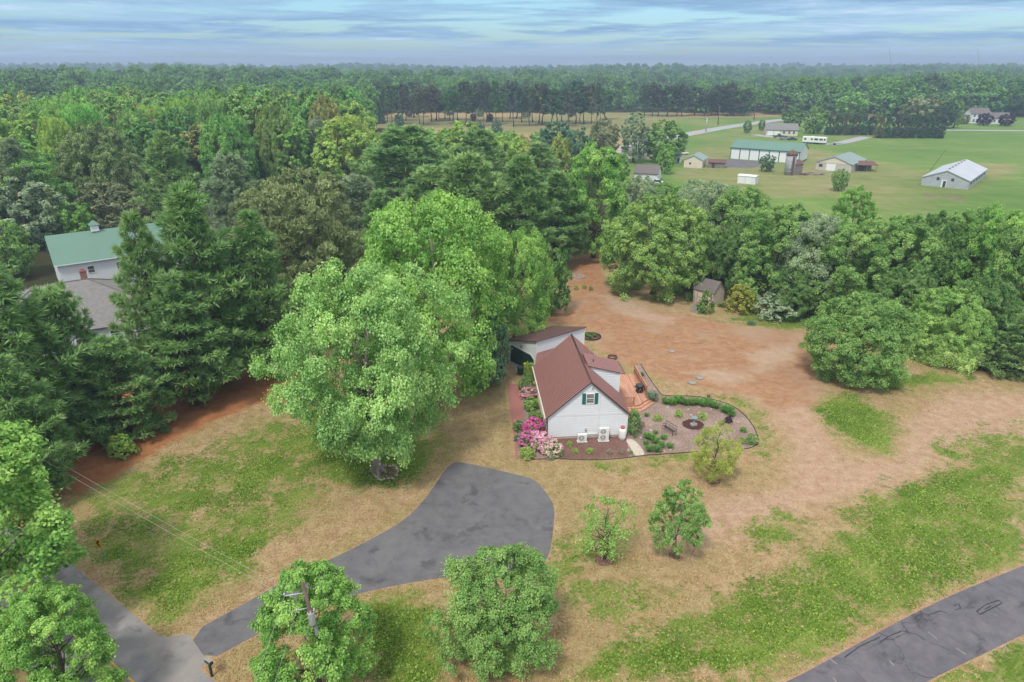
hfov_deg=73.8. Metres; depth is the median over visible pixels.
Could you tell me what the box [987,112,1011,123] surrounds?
farmhouse
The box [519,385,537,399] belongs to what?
shrub
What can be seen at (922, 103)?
broadleaf tree
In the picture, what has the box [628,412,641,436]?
shrub
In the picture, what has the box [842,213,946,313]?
broadleaf tree
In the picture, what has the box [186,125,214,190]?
white pine
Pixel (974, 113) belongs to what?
farmhouse
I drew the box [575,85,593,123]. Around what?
pine tree
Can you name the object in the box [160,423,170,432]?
shrub
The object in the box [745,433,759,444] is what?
shrub
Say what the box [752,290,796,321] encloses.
shrub
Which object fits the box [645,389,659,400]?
ornamental grass
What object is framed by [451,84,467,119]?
pine tree
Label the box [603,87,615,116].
pine tree
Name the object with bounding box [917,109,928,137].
cedar tree
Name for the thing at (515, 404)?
brick walk
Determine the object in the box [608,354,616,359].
fire ring
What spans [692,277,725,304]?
garden shed
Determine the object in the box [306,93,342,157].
broadleaf tree
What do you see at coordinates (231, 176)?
white pine
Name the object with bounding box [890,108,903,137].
cedar tree
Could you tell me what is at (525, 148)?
broadleaf tree
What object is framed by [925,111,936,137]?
cedar tree
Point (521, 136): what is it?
broadleaf tree
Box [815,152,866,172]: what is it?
block barn
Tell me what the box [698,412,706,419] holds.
shrub
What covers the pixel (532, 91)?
pine tree
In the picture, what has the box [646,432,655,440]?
leafy clump
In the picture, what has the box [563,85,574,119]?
pine tree
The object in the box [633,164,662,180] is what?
brown roofed bungalow
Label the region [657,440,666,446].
leafy clump
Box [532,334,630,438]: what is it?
brown roofed house
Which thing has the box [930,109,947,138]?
cedar tree
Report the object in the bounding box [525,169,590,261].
white pine
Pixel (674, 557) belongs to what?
mulch ring
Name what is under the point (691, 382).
septic lid
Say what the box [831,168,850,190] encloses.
broadleaf tree
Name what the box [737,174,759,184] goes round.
white shed
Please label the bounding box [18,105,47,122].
broadleaf tree
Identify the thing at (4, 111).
broadleaf tree
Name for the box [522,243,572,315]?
broadleaf tree
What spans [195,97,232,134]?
broadleaf tree
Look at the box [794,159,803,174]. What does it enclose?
grain shed
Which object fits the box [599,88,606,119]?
pine tree
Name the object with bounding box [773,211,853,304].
broadleaf tree
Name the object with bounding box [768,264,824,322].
broadleaf tree
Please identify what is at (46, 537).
broadleaf tree
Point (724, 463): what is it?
broadleaf tree
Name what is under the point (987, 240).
broadleaf tree
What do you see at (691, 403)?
leafy clump
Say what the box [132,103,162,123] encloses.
broadleaf tree
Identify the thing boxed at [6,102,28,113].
broadleaf tree
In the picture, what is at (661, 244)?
broadleaf tree
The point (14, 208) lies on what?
broadleaf tree
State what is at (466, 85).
pine tree
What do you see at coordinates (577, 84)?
pine tree
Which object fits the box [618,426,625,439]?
propane tank
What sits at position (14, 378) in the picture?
white pine
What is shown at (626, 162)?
broadleaf tree
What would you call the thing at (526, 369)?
shrub
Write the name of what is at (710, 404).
leafy clump
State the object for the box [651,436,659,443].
leafy clump
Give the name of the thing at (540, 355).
passage
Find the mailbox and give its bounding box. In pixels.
[203,656,213,676]
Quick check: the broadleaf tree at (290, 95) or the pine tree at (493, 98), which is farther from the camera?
the pine tree at (493, 98)
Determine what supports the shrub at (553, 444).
on the mulch bed at (683, 437)
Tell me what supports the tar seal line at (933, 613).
on the lane
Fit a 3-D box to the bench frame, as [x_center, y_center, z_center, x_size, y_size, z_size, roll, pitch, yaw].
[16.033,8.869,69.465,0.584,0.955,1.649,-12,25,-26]
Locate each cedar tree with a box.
[377,110,385,123]
[394,110,404,126]
[477,121,485,128]
[490,118,502,132]
[824,112,835,134]
[834,109,843,134]
[842,107,852,134]
[849,109,860,134]
[858,108,868,134]
[867,111,877,134]
[873,108,886,137]
[883,110,894,137]
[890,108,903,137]
[901,111,911,137]
[908,108,920,137]
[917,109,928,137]
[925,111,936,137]
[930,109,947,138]
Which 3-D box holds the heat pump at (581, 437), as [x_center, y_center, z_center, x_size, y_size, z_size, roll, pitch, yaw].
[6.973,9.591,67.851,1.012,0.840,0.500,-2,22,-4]
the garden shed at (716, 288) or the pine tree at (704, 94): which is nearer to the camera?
the garden shed at (716, 288)
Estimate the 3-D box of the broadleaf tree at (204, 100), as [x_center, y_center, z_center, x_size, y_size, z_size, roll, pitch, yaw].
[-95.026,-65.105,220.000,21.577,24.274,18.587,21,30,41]
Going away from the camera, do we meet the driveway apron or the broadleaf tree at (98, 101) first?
the driveway apron
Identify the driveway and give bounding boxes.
[193,462,553,655]
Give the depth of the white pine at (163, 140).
128.67 m
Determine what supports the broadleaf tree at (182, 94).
on the ground at (762, 367)
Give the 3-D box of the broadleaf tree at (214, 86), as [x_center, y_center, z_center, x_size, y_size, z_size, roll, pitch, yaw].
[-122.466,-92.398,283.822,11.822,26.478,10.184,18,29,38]
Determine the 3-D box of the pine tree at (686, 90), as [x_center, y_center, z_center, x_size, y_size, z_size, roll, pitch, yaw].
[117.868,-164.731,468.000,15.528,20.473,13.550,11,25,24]
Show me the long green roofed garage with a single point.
(744, 149)
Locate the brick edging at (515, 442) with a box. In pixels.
[511,413,517,458]
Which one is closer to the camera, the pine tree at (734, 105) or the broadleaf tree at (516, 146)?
the broadleaf tree at (516, 146)
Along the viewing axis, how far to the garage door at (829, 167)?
235.77 m
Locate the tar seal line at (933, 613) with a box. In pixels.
[845,600,1001,657]
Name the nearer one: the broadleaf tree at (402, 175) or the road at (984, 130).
the broadleaf tree at (402, 175)
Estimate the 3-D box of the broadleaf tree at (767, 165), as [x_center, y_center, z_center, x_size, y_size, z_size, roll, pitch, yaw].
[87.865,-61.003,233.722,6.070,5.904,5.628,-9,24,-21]
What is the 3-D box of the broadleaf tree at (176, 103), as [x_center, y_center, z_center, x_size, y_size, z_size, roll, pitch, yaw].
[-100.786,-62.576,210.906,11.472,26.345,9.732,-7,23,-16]
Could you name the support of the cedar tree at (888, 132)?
on the ground at (762, 367)
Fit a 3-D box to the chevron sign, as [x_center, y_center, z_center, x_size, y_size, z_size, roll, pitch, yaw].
[-30.978,15.735,51.363,0.560,1.960,0.085,7,23,16]
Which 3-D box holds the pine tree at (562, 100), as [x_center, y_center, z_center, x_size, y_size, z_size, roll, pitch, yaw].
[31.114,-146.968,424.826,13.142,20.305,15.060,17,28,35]
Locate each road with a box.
[0,525,214,681]
[616,116,816,152]
[946,130,1023,130]
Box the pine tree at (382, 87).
[377,82,392,121]
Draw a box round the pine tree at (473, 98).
[467,82,481,120]
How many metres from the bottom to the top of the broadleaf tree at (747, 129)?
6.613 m
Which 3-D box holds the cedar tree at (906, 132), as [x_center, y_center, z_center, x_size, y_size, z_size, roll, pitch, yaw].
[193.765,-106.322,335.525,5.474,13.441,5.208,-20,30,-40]
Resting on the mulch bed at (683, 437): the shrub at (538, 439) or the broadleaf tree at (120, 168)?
the shrub at (538, 439)
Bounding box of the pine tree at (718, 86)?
[713,83,730,114]
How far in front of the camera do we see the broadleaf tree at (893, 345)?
77.04 m
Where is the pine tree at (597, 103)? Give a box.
[587,82,606,119]
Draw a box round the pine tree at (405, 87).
[397,83,412,120]
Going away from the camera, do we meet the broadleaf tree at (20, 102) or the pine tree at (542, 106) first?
the broadleaf tree at (20, 102)
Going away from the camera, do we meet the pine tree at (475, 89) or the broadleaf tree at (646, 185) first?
the broadleaf tree at (646, 185)
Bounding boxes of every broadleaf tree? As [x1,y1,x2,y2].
[0,88,17,98]
[0,97,20,119]
[0,108,17,121]
[0,110,17,128]
[0,118,19,198]
[0,132,42,218]
[0,136,80,235]
[0,176,70,247]
[0,220,39,277]
[0,419,89,641]
[0,583,129,681]
[1,111,58,198]
[4,88,30,107]
[4,99,26,108]
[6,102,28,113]
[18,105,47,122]
[22,120,57,152]
[26,95,80,133]
[28,96,59,103]
[35,113,88,206]
[42,201,99,234]
[48,119,146,216]
[53,85,87,98]
[59,102,115,187]
[60,92,85,104]
[69,88,87,102]
[69,180,144,228]
[74,89,106,100]
[80,93,115,103]
[80,96,136,154]
[86,97,110,109]
[88,86,117,99]
[90,95,118,110]
[102,85,142,101]
[103,92,121,102]
[113,96,137,110]
[115,101,142,113]
[115,107,165,177]
[119,108,162,193]
[119,114,204,196]
[122,92,140,103]
[122,168,152,217]
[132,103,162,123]
[135,102,172,132]
[140,92,172,106]
[141,87,156,99]
[163,95,200,125]
[164,105,200,165]
[174,125,259,192]
[175,90,188,99]
[179,89,203,103]
[191,88,219,113]
[194,99,217,120]
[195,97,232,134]
[198,111,260,199]
[205,91,228,104]
[208,85,221,95]
[215,114,258,186]
[226,85,281,176]
[236,93,257,127]
[244,256,478,475]
[245,108,275,169]
[247,557,380,681]
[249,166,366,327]
[253,103,304,183]
[261,108,303,164]
[268,95,288,109]
[269,87,289,101]
[270,119,313,189]
[274,95,302,112]
[282,89,307,109]
[286,100,311,127]
[290,111,305,163]
[294,88,319,124]
[297,97,347,132]
[303,94,341,120]
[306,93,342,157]
[309,118,374,193]
[317,90,338,98]
[328,85,348,105]
[328,114,370,174]
[337,98,378,140]
[339,87,365,117]
[343,99,360,121]
[349,189,517,398]
[360,139,388,182]
[367,129,402,177]
[399,140,410,181]
[412,134,441,175]
[421,542,563,681]
[426,127,451,160]
[432,120,493,152]
[440,136,461,165]
[443,110,454,114]
[469,313,511,389]
[475,108,484,116]
[475,223,556,336]
[480,130,524,179]
[486,114,493,121]
[495,130,512,141]
[510,138,531,155]
[511,134,527,139]
[520,140,549,187]
[521,112,530,116]
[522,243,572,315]
[529,131,542,142]
[537,121,576,164]
[545,144,564,178]
[550,133,570,173]
[559,139,630,258]
[567,125,591,171]
[572,492,638,560]
[590,116,620,157]
[599,192,716,303]
[604,150,630,181]
[605,173,659,237]
[620,112,649,162]
[639,181,674,212]
[645,118,688,161]
[648,478,712,555]
[656,143,674,173]
[665,186,704,231]
[669,179,734,268]
[689,420,743,482]
[705,184,746,233]
[706,184,776,280]
[713,213,777,294]
[731,202,821,307]
[743,120,751,132]
[758,119,765,129]
[759,154,776,171]
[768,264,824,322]
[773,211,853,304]
[781,106,804,126]
[798,290,924,391]
[802,107,829,133]
[805,218,895,319]
[829,183,878,275]
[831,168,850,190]
[834,91,871,117]
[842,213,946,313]
[871,263,939,331]
[888,210,975,310]
[897,97,944,119]
[901,285,996,375]
[916,204,1001,311]
[931,102,958,125]
[943,201,1023,326]
[944,272,1023,360]
[949,100,964,127]
[959,114,970,123]
[971,226,1023,323]
[975,113,994,124]
[998,114,1016,125]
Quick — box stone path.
[626,439,643,455]
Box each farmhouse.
[964,108,990,122]
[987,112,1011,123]
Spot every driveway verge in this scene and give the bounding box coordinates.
[188,462,450,633]
[211,507,555,659]
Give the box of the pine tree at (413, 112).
[411,97,426,123]
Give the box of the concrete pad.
[508,360,523,372]
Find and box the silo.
[784,150,797,175]
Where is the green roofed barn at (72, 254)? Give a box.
[44,220,187,281]
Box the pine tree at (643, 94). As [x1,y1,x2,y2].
[639,82,651,115]
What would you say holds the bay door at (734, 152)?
in the long green roofed garage
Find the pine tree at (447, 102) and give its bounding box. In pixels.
[440,92,455,120]
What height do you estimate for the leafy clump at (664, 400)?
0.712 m
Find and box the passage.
[535,348,553,363]
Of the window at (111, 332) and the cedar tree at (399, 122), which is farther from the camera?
the cedar tree at (399, 122)
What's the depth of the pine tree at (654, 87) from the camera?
465.27 m
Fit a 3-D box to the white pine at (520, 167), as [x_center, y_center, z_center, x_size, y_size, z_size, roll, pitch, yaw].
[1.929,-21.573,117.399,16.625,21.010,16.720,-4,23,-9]
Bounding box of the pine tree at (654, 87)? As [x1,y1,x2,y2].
[645,81,661,115]
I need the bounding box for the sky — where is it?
[0,0,1023,66]
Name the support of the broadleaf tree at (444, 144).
on the ground at (762, 367)
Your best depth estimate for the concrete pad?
84.87 m
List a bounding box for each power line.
[44,460,278,592]
[45,454,287,589]
[46,467,294,608]
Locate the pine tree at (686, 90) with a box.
[673,85,694,115]
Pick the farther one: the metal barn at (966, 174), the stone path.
the metal barn at (966, 174)
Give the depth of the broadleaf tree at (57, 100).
217.64 m
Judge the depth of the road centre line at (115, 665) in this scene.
42.73 m
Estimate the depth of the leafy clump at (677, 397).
75.52 m
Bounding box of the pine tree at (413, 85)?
[406,81,422,116]
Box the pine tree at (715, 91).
[706,88,720,115]
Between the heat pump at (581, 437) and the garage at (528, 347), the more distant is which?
the garage at (528, 347)
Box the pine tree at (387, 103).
[383,84,397,122]
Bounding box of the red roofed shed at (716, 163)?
[708,159,726,167]
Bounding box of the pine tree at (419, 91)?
[410,85,430,125]
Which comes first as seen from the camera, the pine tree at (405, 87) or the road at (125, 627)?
the road at (125, 627)
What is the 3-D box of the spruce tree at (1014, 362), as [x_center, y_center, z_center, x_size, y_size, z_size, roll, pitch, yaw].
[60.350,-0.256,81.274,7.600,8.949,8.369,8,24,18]
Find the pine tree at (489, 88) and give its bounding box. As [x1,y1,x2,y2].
[481,82,493,121]
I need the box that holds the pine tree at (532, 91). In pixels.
[521,85,538,125]
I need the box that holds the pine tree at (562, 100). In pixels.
[554,88,568,121]
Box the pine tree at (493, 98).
[482,89,497,118]
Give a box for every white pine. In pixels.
[0,137,53,230]
[0,261,110,459]
[0,352,92,503]
[7,280,128,445]
[63,333,182,449]
[107,207,198,387]
[123,267,243,405]
[126,130,207,223]
[134,179,273,383]
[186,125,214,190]
[197,151,268,263]
[222,208,307,373]
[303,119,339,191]
[332,172,393,260]
[347,123,457,224]
[352,188,413,268]
[399,163,463,265]
[418,148,517,275]
[444,127,512,204]
[483,153,569,275]
[503,142,561,206]
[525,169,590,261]
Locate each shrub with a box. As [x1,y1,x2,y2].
[106,433,139,459]
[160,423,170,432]
[512,420,523,431]
[517,377,535,390]
[518,429,537,446]
[518,446,534,460]
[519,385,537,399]
[521,416,546,433]
[523,361,533,381]
[523,396,538,410]
[527,430,551,451]
[528,409,542,418]
[541,436,563,456]
[547,454,554,460]
[556,449,562,457]
[585,448,593,453]
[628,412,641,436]
[630,408,639,418]
[653,414,661,420]
[674,409,682,417]
[684,292,692,300]
[696,289,715,313]
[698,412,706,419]
[724,283,756,314]
[724,416,732,422]
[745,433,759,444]
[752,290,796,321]
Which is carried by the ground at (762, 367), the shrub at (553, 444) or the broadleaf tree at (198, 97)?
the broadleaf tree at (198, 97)
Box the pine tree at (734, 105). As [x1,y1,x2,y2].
[724,91,745,115]
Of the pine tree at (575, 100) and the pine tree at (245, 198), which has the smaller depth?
the pine tree at (245, 198)
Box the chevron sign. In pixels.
[94,539,103,560]
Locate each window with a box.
[87,265,94,272]
[110,329,121,336]
[586,393,594,403]
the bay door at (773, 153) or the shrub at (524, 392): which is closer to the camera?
the shrub at (524, 392)
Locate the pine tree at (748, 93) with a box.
[739,88,755,116]
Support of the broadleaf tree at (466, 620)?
on the ground at (762, 367)
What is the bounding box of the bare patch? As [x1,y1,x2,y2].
[924,194,964,200]
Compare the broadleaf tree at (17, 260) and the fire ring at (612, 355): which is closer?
the fire ring at (612, 355)
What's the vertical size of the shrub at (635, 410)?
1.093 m
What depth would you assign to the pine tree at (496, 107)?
400.83 m
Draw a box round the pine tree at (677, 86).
[669,82,686,115]
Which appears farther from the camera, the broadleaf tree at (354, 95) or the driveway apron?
the broadleaf tree at (354, 95)
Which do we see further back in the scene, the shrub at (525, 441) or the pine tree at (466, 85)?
the pine tree at (466, 85)
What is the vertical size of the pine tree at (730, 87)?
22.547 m
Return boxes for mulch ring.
[379,466,397,479]
[595,553,613,566]
[669,551,680,558]
[682,419,703,429]
[706,478,720,484]
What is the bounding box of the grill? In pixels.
[634,383,644,392]
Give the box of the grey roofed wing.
[35,302,147,354]
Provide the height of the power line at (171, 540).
1.311 m
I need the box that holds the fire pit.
[573,274,584,278]
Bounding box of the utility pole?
[283,581,330,681]
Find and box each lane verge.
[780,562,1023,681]
[927,635,1023,681]
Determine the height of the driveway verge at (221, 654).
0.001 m
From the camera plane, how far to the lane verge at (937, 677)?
43.16 m
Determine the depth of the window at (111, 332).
90.94 m
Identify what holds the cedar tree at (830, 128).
on the ground at (762, 367)
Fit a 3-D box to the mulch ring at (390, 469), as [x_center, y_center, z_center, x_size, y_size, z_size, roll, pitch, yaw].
[-11.598,12.113,62.782,2.340,0.001,2.325,0,22,0]
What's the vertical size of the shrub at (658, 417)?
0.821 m
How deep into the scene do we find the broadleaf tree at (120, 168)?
154.00 m
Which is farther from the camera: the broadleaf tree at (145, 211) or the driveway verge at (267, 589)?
the broadleaf tree at (145, 211)
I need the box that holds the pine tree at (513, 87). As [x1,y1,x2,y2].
[504,80,525,126]
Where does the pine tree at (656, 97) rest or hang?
on the ground at (762, 367)
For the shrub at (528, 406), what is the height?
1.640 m
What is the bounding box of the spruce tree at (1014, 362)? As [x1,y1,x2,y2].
[978,310,1023,380]
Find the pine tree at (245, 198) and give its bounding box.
[227,178,315,302]
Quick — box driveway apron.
[142,631,204,681]
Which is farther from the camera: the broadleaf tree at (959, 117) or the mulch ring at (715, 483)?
the broadleaf tree at (959, 117)
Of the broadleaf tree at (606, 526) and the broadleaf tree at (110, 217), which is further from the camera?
the broadleaf tree at (110, 217)
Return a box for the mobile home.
[621,147,651,158]
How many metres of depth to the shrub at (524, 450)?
64.50 m
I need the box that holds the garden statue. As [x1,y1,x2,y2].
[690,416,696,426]
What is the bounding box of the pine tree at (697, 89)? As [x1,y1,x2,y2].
[686,86,703,114]
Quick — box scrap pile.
[798,172,827,174]
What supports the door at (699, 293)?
in the garden shed at (716, 288)
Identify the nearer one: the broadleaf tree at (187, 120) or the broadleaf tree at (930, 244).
the broadleaf tree at (930, 244)
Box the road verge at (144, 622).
[1,527,218,681]
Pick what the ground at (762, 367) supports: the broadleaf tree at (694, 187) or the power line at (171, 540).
the broadleaf tree at (694, 187)
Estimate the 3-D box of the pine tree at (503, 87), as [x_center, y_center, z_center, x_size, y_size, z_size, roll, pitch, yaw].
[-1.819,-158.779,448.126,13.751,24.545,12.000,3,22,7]
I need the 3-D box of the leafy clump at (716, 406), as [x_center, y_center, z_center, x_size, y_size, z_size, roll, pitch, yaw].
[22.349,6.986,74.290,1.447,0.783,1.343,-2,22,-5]
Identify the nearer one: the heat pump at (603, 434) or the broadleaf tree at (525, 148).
the heat pump at (603, 434)
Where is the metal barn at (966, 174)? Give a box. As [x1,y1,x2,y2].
[921,159,987,189]
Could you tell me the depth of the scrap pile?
227.80 m
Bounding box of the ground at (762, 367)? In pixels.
[0,67,1023,681]
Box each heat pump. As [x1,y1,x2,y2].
[577,433,586,441]
[598,427,608,441]
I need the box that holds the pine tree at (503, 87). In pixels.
[500,79,516,118]
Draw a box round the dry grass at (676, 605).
[16,329,1023,681]
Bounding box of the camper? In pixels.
[802,136,827,143]
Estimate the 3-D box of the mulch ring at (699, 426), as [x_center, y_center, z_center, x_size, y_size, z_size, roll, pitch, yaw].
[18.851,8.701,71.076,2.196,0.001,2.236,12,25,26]
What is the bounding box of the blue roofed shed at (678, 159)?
[674,153,682,162]
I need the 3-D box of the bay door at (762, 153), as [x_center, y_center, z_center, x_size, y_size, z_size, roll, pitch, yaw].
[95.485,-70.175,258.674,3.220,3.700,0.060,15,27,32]
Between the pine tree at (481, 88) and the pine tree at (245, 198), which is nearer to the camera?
the pine tree at (245, 198)
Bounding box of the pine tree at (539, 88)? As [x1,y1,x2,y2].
[528,87,545,122]
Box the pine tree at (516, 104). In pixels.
[514,86,529,121]
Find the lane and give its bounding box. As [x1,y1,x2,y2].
[787,566,1023,681]
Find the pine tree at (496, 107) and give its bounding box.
[489,80,501,124]
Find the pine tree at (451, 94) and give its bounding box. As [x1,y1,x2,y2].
[439,87,462,121]
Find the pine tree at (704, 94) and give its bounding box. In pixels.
[695,90,713,115]
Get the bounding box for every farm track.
[755,134,778,137]
[823,136,870,144]
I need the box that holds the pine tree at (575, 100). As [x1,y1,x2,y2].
[574,91,586,122]
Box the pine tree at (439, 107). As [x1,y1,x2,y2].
[428,91,444,119]
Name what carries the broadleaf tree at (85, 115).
on the ground at (762, 367)
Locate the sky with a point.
(473, 33)
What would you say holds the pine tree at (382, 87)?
on the ground at (762, 367)
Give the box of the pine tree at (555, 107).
[543,87,564,121]
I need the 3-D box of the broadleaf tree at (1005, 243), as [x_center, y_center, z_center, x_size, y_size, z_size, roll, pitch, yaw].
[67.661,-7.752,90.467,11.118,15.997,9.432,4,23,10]
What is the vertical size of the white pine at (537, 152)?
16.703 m
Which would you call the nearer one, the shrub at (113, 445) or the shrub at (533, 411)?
the shrub at (113, 445)
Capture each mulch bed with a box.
[517,365,756,458]
[556,436,628,458]
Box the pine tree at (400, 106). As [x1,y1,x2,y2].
[395,90,408,114]
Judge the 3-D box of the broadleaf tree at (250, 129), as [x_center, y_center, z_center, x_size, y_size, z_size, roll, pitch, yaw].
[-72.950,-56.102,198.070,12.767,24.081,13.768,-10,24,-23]
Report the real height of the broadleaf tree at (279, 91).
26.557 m
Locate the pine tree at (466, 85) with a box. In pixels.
[456,81,474,124]
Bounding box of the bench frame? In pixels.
[662,420,676,435]
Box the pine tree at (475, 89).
[461,84,479,120]
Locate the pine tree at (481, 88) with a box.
[475,81,488,124]
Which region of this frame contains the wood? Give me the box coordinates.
[0,61,1023,129]
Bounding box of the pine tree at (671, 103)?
[658,85,676,115]
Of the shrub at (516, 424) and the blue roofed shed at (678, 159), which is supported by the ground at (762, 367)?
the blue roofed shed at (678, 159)
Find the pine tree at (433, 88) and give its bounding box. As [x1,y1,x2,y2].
[421,84,443,121]
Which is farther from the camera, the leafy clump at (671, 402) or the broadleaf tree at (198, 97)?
the broadleaf tree at (198, 97)
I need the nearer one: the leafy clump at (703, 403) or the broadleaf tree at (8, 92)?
the leafy clump at (703, 403)
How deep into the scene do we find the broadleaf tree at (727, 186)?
138.75 m
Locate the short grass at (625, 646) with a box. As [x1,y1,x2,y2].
[81,328,1020,681]
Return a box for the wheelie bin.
[517,365,523,374]
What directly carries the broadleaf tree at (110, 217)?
on the ground at (762, 367)
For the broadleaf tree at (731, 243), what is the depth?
108.46 m
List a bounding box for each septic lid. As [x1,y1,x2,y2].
[688,380,696,384]
[696,375,703,379]
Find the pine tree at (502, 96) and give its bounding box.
[498,91,511,121]
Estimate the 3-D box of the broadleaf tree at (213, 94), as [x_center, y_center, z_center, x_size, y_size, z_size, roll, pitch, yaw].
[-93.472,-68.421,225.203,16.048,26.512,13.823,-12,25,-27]
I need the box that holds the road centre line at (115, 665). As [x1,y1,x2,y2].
[10,569,133,681]
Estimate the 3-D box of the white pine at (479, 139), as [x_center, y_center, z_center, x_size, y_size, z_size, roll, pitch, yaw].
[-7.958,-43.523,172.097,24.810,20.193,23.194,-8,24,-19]
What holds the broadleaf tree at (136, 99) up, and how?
on the ground at (762, 367)
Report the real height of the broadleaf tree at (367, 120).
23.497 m
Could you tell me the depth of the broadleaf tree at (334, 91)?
264.06 m
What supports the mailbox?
on the road verge at (144, 622)
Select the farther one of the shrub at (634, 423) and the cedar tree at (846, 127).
the cedar tree at (846, 127)
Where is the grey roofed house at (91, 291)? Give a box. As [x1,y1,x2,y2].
[0,268,137,332]
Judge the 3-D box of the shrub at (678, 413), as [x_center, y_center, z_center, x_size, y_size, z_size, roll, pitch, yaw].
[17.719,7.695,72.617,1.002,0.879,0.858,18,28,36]
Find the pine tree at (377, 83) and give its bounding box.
[370,81,388,117]
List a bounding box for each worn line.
[427,477,504,538]
[828,631,1006,681]
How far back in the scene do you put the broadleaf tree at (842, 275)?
94.26 m
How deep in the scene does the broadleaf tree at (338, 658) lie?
37.26 m
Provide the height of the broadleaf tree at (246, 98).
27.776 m
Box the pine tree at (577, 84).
[567,80,585,123]
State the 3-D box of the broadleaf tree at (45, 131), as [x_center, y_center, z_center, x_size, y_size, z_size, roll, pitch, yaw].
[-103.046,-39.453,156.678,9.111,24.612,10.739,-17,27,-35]
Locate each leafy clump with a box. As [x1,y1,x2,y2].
[643,444,653,451]
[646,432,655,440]
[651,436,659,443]
[652,443,662,452]
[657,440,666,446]
[661,396,672,403]
[666,397,677,405]
[666,442,674,447]
[673,394,683,402]
[687,397,698,405]
[692,397,701,404]
[698,397,707,406]
[708,399,716,407]
[712,400,721,408]
[720,404,729,412]
[723,404,735,413]
[727,410,737,416]
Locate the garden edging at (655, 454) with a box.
[531,365,758,459]
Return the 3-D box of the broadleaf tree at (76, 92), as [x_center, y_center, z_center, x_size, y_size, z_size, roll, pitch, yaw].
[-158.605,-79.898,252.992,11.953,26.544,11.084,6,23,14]
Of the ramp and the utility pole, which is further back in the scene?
the ramp
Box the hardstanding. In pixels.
[725,159,761,167]
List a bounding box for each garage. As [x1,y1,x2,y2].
[508,326,586,371]
[730,139,808,162]
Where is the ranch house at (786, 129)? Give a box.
[763,123,798,135]
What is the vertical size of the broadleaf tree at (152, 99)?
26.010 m
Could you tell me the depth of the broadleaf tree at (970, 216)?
94.89 m
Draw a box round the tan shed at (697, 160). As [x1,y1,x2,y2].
[683,152,707,167]
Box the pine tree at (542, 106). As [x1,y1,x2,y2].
[530,82,555,124]
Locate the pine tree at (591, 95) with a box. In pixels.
[584,83,599,122]
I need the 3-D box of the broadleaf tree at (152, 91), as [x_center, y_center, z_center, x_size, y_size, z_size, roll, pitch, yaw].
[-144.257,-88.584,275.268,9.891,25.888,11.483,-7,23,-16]
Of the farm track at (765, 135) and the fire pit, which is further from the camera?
the farm track at (765, 135)
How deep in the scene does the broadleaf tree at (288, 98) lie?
242.14 m
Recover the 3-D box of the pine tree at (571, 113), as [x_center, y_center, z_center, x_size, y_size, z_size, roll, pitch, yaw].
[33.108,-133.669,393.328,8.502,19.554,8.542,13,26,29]
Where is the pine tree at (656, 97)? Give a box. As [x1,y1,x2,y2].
[650,89,668,115]
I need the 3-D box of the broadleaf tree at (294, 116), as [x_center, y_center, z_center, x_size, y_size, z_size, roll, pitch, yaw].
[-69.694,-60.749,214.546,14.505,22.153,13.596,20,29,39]
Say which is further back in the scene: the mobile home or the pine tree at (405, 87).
the pine tree at (405, 87)
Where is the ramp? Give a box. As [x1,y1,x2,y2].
[690,303,699,313]
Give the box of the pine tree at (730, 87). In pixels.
[721,82,737,115]
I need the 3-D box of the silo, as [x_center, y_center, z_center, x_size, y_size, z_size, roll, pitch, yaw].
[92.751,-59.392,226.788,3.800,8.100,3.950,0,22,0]
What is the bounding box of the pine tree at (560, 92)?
[549,89,566,123]
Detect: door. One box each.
[510,345,533,371]
[697,292,701,301]
[731,149,739,158]
[740,149,748,159]
[749,150,758,159]
[759,151,768,160]
[769,151,778,161]
[779,152,786,162]
[826,164,835,170]
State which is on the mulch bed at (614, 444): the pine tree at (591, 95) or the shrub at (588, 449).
the shrub at (588, 449)
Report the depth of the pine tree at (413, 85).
454.00 m
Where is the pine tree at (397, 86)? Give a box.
[391,84,409,119]
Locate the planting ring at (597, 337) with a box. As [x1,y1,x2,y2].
[584,332,600,340]
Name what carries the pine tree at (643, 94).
on the ground at (762, 367)
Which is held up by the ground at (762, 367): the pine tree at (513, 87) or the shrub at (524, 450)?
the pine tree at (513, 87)
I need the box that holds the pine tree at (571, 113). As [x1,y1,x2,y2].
[561,91,575,123]
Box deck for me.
[619,365,654,411]
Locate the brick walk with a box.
[508,384,523,419]
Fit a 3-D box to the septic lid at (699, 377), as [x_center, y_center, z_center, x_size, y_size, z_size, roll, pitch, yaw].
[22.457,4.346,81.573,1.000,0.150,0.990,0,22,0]
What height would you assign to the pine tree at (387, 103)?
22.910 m
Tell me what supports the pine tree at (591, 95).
on the ground at (762, 367)
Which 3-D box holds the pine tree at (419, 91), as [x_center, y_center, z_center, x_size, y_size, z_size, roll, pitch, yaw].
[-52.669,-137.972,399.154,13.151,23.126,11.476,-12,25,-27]
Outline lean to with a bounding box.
[856,161,878,171]
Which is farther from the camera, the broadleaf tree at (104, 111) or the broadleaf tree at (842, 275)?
the broadleaf tree at (104, 111)
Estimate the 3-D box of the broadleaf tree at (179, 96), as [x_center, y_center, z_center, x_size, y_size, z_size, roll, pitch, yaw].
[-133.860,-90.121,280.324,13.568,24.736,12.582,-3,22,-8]

